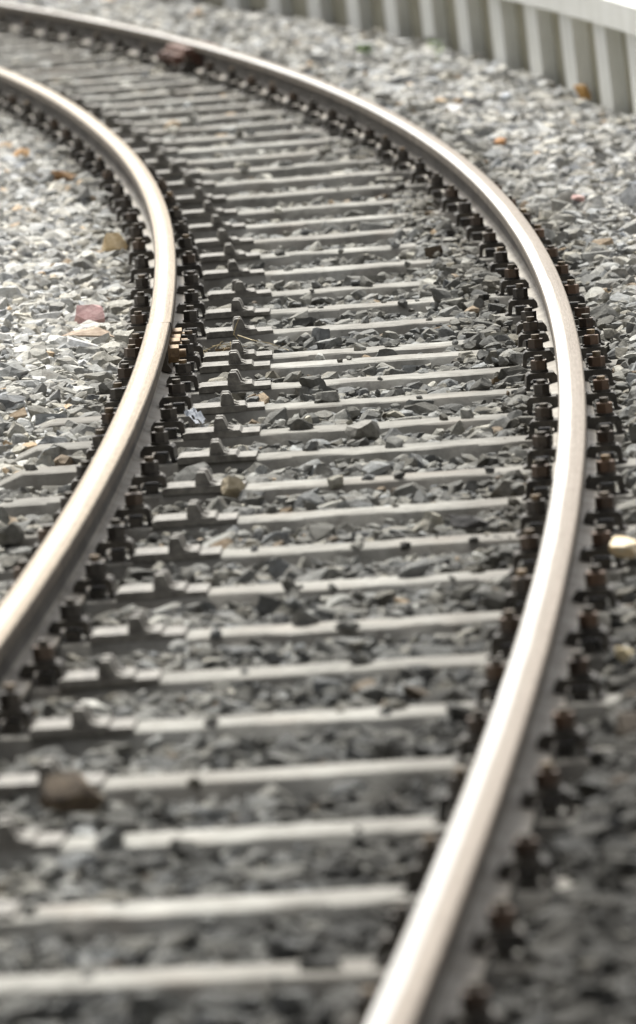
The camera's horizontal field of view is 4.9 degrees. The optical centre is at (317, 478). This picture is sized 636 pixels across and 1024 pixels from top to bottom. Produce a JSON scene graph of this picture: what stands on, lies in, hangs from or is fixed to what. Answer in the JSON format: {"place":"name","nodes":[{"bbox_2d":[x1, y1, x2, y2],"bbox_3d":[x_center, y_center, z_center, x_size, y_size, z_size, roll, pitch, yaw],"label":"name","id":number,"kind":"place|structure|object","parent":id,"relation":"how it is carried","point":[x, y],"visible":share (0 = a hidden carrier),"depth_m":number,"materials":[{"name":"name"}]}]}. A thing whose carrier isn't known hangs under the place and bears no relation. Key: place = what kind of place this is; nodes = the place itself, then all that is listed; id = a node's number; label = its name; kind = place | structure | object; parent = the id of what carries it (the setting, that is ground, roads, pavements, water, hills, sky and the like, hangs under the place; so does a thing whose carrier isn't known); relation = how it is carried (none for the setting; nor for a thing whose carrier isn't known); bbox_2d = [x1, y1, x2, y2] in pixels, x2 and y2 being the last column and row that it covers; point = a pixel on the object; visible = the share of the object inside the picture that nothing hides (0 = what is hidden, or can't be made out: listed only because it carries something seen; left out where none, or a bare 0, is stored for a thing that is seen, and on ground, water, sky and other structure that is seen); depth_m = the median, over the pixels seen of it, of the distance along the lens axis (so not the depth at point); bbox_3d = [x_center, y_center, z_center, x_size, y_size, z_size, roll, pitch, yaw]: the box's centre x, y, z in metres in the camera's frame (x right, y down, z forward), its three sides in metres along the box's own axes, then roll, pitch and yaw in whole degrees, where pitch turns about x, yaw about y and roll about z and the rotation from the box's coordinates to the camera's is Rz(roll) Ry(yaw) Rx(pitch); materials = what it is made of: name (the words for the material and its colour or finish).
{"place":"outdoors","nodes":[
{"label":"outdoors","id":0,"kind":"place"},
{"label":"ground","id":1,"kind":"structure","parent":0,"visible":0},
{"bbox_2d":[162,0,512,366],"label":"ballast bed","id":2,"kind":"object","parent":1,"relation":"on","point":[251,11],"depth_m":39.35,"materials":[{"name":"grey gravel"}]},
{"bbox_2d":[0,13,18,34],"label":"steel sleeper","id":3,"kind":"object","parent":2,"relation":"on","point":[3,21],"visible":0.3,"depth_m":38.61,"materials":[{"name":"metal"}]},
{"bbox_2d":[0,17,42,43],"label":"steel sleeper","id":4,"kind":"object","parent":2,"relation":"on","point":[23,31],"visible":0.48,"depth_m":37.97,"materials":[{"name":"metal"}]},
{"bbox_2d":[0,23,64,49],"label":"steel sleeper","id":5,"kind":"object","parent":2,"relation":"on","point":[50,30],"visible":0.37,"depth_m":37.33,"materials":[{"name":"metal"}]},
{"bbox_2d":[0,27,88,56],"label":"steel sleeper","id":6,"kind":"object","parent":2,"relation":"on","point":[73,34],"visible":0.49,"depth_m":36.69,"materials":[{"name":"metal"}]},
{"bbox_2d":[0,33,110,63],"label":"steel sleeper","id":7,"kind":"object","parent":2,"relation":"on","point":[97,40],"visible":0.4,"depth_m":36.05,"materials":[{"name":"metal"}]},
{"bbox_2d":[0,37,135,70],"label":"steel sleeper","id":8,"kind":"object","parent":2,"relation":"on","point":[115,54],"visible":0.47,"depth_m":35.42,"materials":[{"name":"metal"}]},
{"bbox_2d":[10,44,156,75],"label":"steel sleeper","id":9,"kind":"object","parent":2,"relation":"on","point":[144,50],"visible":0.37,"depth_m":34.79,"materials":[{"name":"metal"}]},
{"bbox_2d":[5,48,178,83],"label":"steel sleeper","id":10,"kind":"object","parent":2,"relation":"on","point":[101,75],"visible":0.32,"depth_m":34.16,"materials":[{"name":"metal"}]},
{"bbox_2d":[23,55,205,89],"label":"steel sleeper","id":11,"kind":"object","parent":2,"relation":"on","point":[188,64],"visible":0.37,"depth_m":33.54,"materials":[{"name":"metal"}]},
{"bbox_2d":[0,67,243,110],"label":"steel sleeper","id":12,"kind":"object","parent":2,"relation":"on","point":[227,87],"visible":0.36,"depth_m":32.28,"materials":[{"name":"metal"}]},
{"bbox_2d":[39,61,222,96],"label":"steel sleeper","id":13,"kind":"object","parent":2,"relation":"on","point":[209,69],"visible":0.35,"depth_m":32.92,"materials":[{"name":"metal"}]},
{"bbox_2d":[0,74,268,117],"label":"steel sleeper","id":14,"kind":"object","parent":2,"relation":"on","point":[247,92],"visible":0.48,"depth_m":31.66,"materials":[{"name":"metal"}]},
{"bbox_2d":[19,82,283,128],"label":"steel sleeper","id":15,"kind":"object","parent":2,"relation":"on","point":[97,113],"visible":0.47,"depth_m":31.03,"materials":[{"name":"metal"}]},
{"bbox_2d":[32,91,308,135],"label":"steel sleeper","id":16,"kind":"object","parent":2,"relation":"on","point":[108,121],"visible":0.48,"depth_m":30.41,"materials":[{"name":"metal"}]},
{"bbox_2d":[38,97,328,145],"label":"steel sleeper","id":17,"kind":"object","parent":2,"relation":"on","point":[124,131],"visible":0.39,"depth_m":29.79,"materials":[{"name":"metal"}]},
{"bbox_2d":[184,407,204,423],"bbox_3d":[-0.311,-0.160,18.719,0.038,0.016,0.100,-1,22,-23],"label":"paper scrap","id":18,"kind":"object","parent":2,"relation":"on","point":[196,414],"visible":1,"depth_m":18.73,"materials":[{"name":"white paper"}]},
{"bbox_2d":[49,107,346,152],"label":"steel sleeper","id":19,"kind":"object","parent":2,"relation":"on","point":[137,141],"visible":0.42,"depth_m":29.16,"materials":[{"name":"metal"}]},
{"bbox_2d":[68,115,362,164],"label":"steel sleeper","id":20,"kind":"object","parent":2,"relation":"on","point":[350,126],"visible":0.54,"depth_m":28.54,"materials":[{"name":"metal"}]},
{"bbox_2d":[79,124,381,175],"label":"steel sleeper","id":21,"kind":"object","parent":2,"relation":"on","point":[161,162],"visible":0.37,"depth_m":27.92,"materials":[{"name":"metal"}]},
{"bbox_2d":[91,135,407,182],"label":"steel sleeper","id":22,"kind":"object","parent":2,"relation":"on","point":[174,173],"visible":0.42,"depth_m":27.30,"materials":[{"name":"metal"}]},
{"bbox_2d":[98,147,415,199],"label":"steel sleeper","id":23,"kind":"object","parent":2,"relation":"on","point":[187,185],"visible":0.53,"depth_m":26.67,"materials":[{"name":"metal"}]},
{"bbox_2d":[0,899,537,1014],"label":"steel sleeper","id":24,"kind":"object","parent":2,"relation":"on","point":[502,931],"visible":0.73,"depth_m":10.87,"materials":[{"name":"metal"}]},
{"bbox_2d":[85,155,463,216],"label":"steel sleeper","id":25,"kind":"object","parent":2,"relation":"on","point":[197,199],"visible":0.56,"depth_m":25.97,"materials":[{"name":"metal"}]},
{"bbox_2d":[0,762,580,873],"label":"steel sleeper","id":26,"kind":"object","parent":2,"relation":"on","point":[548,790],"visible":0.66,"depth_m":12.16,"materials":[{"name":"metal"}]},
{"bbox_2d":[96,169,485,227],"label":"steel sleeper","id":27,"kind":"object","parent":2,"relation":"on","point":[437,185],"visible":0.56,"depth_m":25.31,"materials":[{"name":"metal"}]},
{"bbox_2d":[0,706,613,808],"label":"steel sleeper","id":28,"kind":"object","parent":2,"relation":"on","point":[572,751],"visible":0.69,"depth_m":12.76,"materials":[{"name":"metal"}]},
{"bbox_2d":[0,650,620,763],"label":"steel sleeper","id":29,"kind":"object","parent":2,"relation":"on","point":[80,731],"visible":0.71,"depth_m":13.41,"materials":[{"name":"metal"}]},
{"bbox_2d":[120,181,506,242],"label":"steel sleeper","id":30,"kind":"object","parent":2,"relation":"on","point":[208,230],"visible":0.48,"depth_m":24.68,"materials":[{"name":"metal"}]},
{"bbox_2d":[0,525,627,615],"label":"steel sleeper","id":31,"kind":"object","parent":2,"relation":"on","point":[163,589],"visible":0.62,"depth_m":15.27,"materials":[{"name":"metal"}]},
{"bbox_2d":[0,397,628,490],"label":"steel sleeper","id":32,"kind":"object","parent":2,"relation":"on","point":[217,457],"visible":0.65,"depth_m":17.72,"materials":[{"name":"metal"}]},
{"bbox_2d":[0,832,631,944],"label":"steel sleeper","id":33,"kind":"object","parent":2,"relation":"on","point":[529,863],"visible":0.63,"depth_m":11.49,"materials":[{"name":"metal"}]},
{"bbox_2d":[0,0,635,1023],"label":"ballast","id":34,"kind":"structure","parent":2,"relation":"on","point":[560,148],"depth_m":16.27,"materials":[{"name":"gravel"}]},
{"bbox_2d":[13,148,29,156],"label":"orange stone","id":35,"kind":"object","parent":34,"relation":"on","point":[24,152],"visible":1,"depth_m":28.32,"materials":[{"name":"stone"}]},
{"bbox_2d":[50,170,76,180],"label":"orange stone","id":36,"kind":"object","parent":34,"relation":"on","point":[61,175],"visible":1,"depth_m":27.11,"materials":[{"name":"brown stone"}]},
{"bbox_2d":[39,770,105,812],"bbox_3d":[-0.417,0.534,12.511,0.114,0.063,0.068,3,33,-18],"label":"stone","id":37,"kind":"object","parent":34,"relation":"on","point":[69,791],"visible":1,"depth_m":12.49,"materials":[{"name":"brown stone"}]},
{"bbox_2d":[0,322,174,732],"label":"running rail","id":38,"kind":"object","parent":34,"relation":"on","point":[41,589],"visible":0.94,"depth_m":15.89,"materials":[{"name":"silver metal"}]},
{"bbox_2d":[162,328,187,372],"bbox_3d":[-0.413,-0.356,20.058,0.117,0.070,0.660,-4,7,0],"label":"rail joint","id":39,"kind":"object","parent":38,"relation":"attached to","point":[174,353],"visible":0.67,"depth_m":19.81,"materials":[{"name":"metal"}]},
{"bbox_2d":[61,327,113,336],"bbox_3d":[-0.663,-0.415,21.035,0.164,0.029,0.086,-4,10,-3],"label":"slab stone","id":40,"kind":"object","parent":34,"relation":"on","point":[93,332],"visible":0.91,"depth_m":21.01,"materials":[{"name":"beige stone"}]},
{"bbox_2d":[75,304,104,323],"bbox_3d":[-0.672,-0.470,21.528,0.087,0.068,0.072,0,34,-18],"label":"pink stone","id":41,"kind":"object","parent":34,"relation":"on","point":[92,312],"visible":0.78,"depth_m":21.51,"materials":[{"name":"pink stone"}]},
{"bbox_2d":[0,68,185,332],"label":"running rail","id":42,"kind":"object","parent":34,"relation":"on","point":[127,166],"visible":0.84,"depth_m":26.12,"materials":[{"name":"silver metal"}]},
{"bbox_2d":[81,700,110,715],"bbox_3d":[-0.413,0.427,13.755,0.054,0.018,0.045,12,17,-24],"label":"white stone","id":43,"kind":"object","parent":34,"relation":"on","point":[99,708],"visible":0.74,"depth_m":13.74,"materials":[{"name":"white stone"}]},
{"bbox_2d":[102,232,127,251],"bbox_3d":[-0.662,-0.758,23.906,0.074,0.084,0.062,-9,9,-40],"label":"tan stone","id":44,"kind":"object","parent":34,"relation":"on","point":[113,241],"visible":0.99,"depth_m":23.89,"materials":[{"name":"beige stone"}]},
{"bbox_2d":[345,419,379,439],"bbox_3d":[0.118,-0.119,18.136,0.080,0.068,0.064,6,31,-24],"label":"grey stone","id":45,"kind":"object","parent":34,"relation":"on","point":[367,429],"visible":1,"depth_m":18.12,"materials":[{"name":"grey stone"}]},
{"bbox_2d":[356,44,374,55],"bbox_3d":[0.217,-1.914,33.302,0.085,0.108,0.086,-10,9,-42],"label":"weed","id":46,"kind":"object","parent":34,"relation":"on","point":[362,49],"visible":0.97,"depth_m":33.30,"materials":[{"name":"green plant"}]},
{"bbox_2d":[185,42,597,1023],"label":"running rail","id":47,"kind":"object","parent":34,"relation":"on","point":[437,964],"visible":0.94,"depth_m":13.47,"materials":[{"name":"silver metal"}]},
{"bbox_2d":[428,40,443,52],"bbox_3d":[0.529,-1.894,32.900,0.082,0.132,0.076,-6,7,-15],"label":"weed","id":48,"kind":"object","parent":34,"relation":"on","point":[435,42],"visible":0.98,"depth_m":32.89,"materials":[{"name":"green plant"}]},
{"bbox_2d":[449,514,489,530],"bbox_3d":[0.331,0.097,16.101,0.088,0.038,0.042,1,17,-12],"label":"dark stone","id":49,"kind":"object","parent":34,"relation":"on","point":[461,522],"visible":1,"depth_m":16.09,"materials":[{"name":"grey stone"}]},
{"bbox_2d":[473,552,482,560],"bbox_3d":[0.334,0.163,15.424,0.022,0.018,0.016,1,17,-12],"label":"white chip","id":50,"kind":"object","parent":34,"relation":"on","point":[477,556],"visible":1,"depth_m":15.42,"materials":[{"name":"grey stone"}]},
{"bbox_2d":[493,137,505,144],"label":"orange stone","id":51,"kind":"object","parent":34,"relation":"on","point":[499,141],"visible":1,"depth_m":27.13,"materials":[{"name":"orange stone"}]},
{"bbox_2d":[571,195,584,201],"bbox_3d":[0.862,-0.925,24.311,0.049,0.021,0.049,6,8,-24],"label":"red chip","id":52,"kind":"object","parent":34,"relation":"on","point":[580,198],"visible":1,"depth_m":24.30,"materials":[{"name":"stone"}]},
{"bbox_2d":[609,536,635,557],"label":"cream stone","id":53,"kind":"object","parent":34,"relation":"on","point":[622,546],"visible":1,"depth_m":15.11,"materials":[{"name":"beige stone"}]},
{"bbox_2d":[615,646,633,662],"bbox_3d":[0.572,0.328,13.730,0.032,0.028,0.032,6,14,-24],"label":"tan chip","id":54,"kind":"object","parent":34,"relation":"on","point":[623,654],"visible":1,"depth_m":13.72,"materials":[{"name":"beige stone"}]},
{"bbox_2d":[0,564,635,663],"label":"steel sleeper","id":55,"kind":"object","parent":2,"relation":"on","point":[139,632],"visible":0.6,"depth_m":14.64,"materials":[{"name":"metal"}]},
{"bbox_2d":[0,492,635,581],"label":"steel sleeper","id":56,"kind":"object","parent":2,"relation":"on","point":[178,550],"visible":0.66,"depth_m":15.87,"materials":[{"name":"metal"}]},
{"bbox_2d":[0,425,635,517],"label":"steel sleeper","id":57,"kind":"object","parent":2,"relation":"on","point":[204,485],"visible":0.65,"depth_m":17.11,"materials":[{"name":"metal"}]},
{"bbox_2d":[221,475,244,498],"bbox_3d":[-0.195,0.016,17.073,0.046,0.056,0.048,12,23,-24],"label":"peach stone","id":58,"kind":"object","parent":57,"relation":"on","point":[231,486],"visible":1,"depth_m":17.06,"materials":[{"name":"beige stone"}]},
{"bbox_2d":[14,376,625,461],"bbox_3d":[0.104,-0.101,18.309,1.800,0.238,0.229,-4,7,2],"label":"steel sleeper","id":59,"kind":"object","parent":2,"relation":"on","point":[221,429],"visible":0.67,"depth_m":18.26,"materials":[{"name":"metal"}]},
{"bbox_2d":[126,195,519,259],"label":"steel sleeper","id":60,"kind":"object","parent":2,"relation":"on","point":[249,244],"visible":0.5,"depth_m":24.08,"materials":[{"name":"metal"}]},
{"bbox_2d":[13,454,633,546],"bbox_3d":[0.048,0.104,16.555,1.800,0.239,0.230,-4,7,3],"label":"steel sleeper","id":61,"kind":"object","parent":2,"relation":"on","point":[197,517],"visible":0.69,"depth_m":16.50,"materials":[{"name":"metal"}]},
{"bbox_2d":[19,605,634,705],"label":"steel sleeper","id":62,"kind":"object","parent":2,"relation":"on","point":[56,679],"visible":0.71,"depth_m":14.04,"materials":[{"name":"metal"}]},
{"bbox_2d":[110,224,551,293],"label":"steel sleeper","id":63,"kind":"object","parent":2,"relation":"on","point":[212,279],"visible":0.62,"depth_m":22.77,"materials":[{"name":"metal"}]},
{"bbox_2d":[126,209,535,275],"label":"steel sleeper","id":64,"kind":"object","parent":2,"relation":"on","point":[210,261],"visible":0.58,"depth_m":23.45,"materials":[{"name":"metal"}]},
{"bbox_2d":[36,351,628,429],"bbox_3d":[0.115,-0.171,18.885,1.800,0.239,0.228,-4,7,2],"label":"steel sleeper","id":65,"kind":"object","parent":2,"relation":"on","point":[230,408],"visible":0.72,"depth_m":18.84,"materials":[{"name":"metal"}]},
{"bbox_2d":[60,329,617,405],"bbox_3d":[0.122,-0.233,19.419,1.800,0.239,0.230,-4,7,1],"label":"steel sleeper","id":66,"kind":"object","parent":2,"relation":"on","point":[236,382],"visible":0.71,"depth_m":19.38,"materials":[{"name":"metal"}]},
{"bbox_2d":[96,279,591,350],"bbox_3d":[0.123,-0.407,20.933,1.800,0.240,0.229,-4,7,-1],"label":"steel sleeper","id":67,"kind":"object","parent":2,"relation":"on","point":[212,337],"visible":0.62,"depth_m":20.89,"materials":[{"name":"metal"}]},
{"bbox_2d":[110,261,585,331],"bbox_3d":[0.116,-0.477,21.546,1.800,0.237,0.228,-4,7,-1],"label":"steel sleeper","id":68,"kind":"object","parent":2,"relation":"on","point":[210,318],"visible":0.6,"depth_m":21.50,"materials":[{"name":"metal"}]},
{"bbox_2d":[130,245,580,312],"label":"steel sleeper","id":69,"kind":"object","parent":2,"relation":"on","point":[220,298],"visible":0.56,"depth_m":22.13,"materials":[{"name":"metal"}]},
{"bbox_2d":[103,303,618,369],"bbox_3d":[0.126,-0.325,20.230,1.800,0.236,0.230,-4,7,1],"label":"steel sleeper","id":70,"kind":"object","parent":2,"relation":"on","point":[136,339],"visible":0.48,"depth_m":20.18,"materials":[{"name":"metal"}]},
{"bbox_2d":[195,317,288,353],"bbox_3d":[-0.219,-0.400,20.304,0.273,0.090,0.260,-4,7,0],"label":"straw tuft","id":71,"kind":"object","parent":70,"relation":"on","point":[237,338],"visible":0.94,"depth_m":20.29,"materials":[{"name":"grey plant"}]},
{"bbox_2d":[113,313,609,386],"bbox_3d":[0.126,-0.292,19.965,1.800,0.239,0.227,-4,7,1],"label":"steel sleeper","id":72,"kind":"object","parent":2,"relation":"on","point":[207,371],"visible":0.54,"depth_m":19.91,"materials":[{"name":"metal"}]},
{"bbox_2d":[177,0,635,115],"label":"platform wall","id":73,"kind":"structure","parent":2,"relation":"on","point":[568,44],"depth_m":32.41,"materials":[{"name":"concrete"}]},
{"bbox_2d":[345,979,503,1023],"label":"steel sleeper","id":74,"kind":"object","parent":2,"relation":"on","point":[476,1008],"visible":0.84,"depth_m":10.25,"materials":[{"name":"metal"}]},
{"bbox_2d":[574,85,590,99],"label":"orange stone","id":75,"kind":"object","parent":2,"relation":"on","point":[582,91],"visible":1,"depth_m":30.51,"materials":[{"name":"orange stone"}]},
{"bbox_2d":[599,637,623,648],"bbox_3d":[0.554,0.326,14.086,0.070,0.050,0.046,0,17,-12],"label":"dark lump","id":76,"kind":"object","parent":2,"relation":"on","point":[616,642],"visible":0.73,"depth_m":14.07,"materials":[{"name":"grey stone"}]},
{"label":"steel sleeper","id":77,"kind":"object","parent":2,"relation":"on","visible":0},
{"bbox_2d":[0,2,198,67],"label":"running rail","id":78,"kind":"object","parent":77,"relation":"on","point":[134,38],"visible":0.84,"depth_m":36.63,"materials":[{"name":"silver metal"}]},
{"bbox_2d":[157,41,222,65],"bbox_3d":[-0.589,-1.955,33.897,0.254,0.086,0.520,-5,7,-10],"label":"rail joint","id":79,"kind":"object","parent":78,"relation":"attached to","point":[174,53],"visible":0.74,"depth_m":33.70,"materials":[{"name":"brown metal"}]}
]}

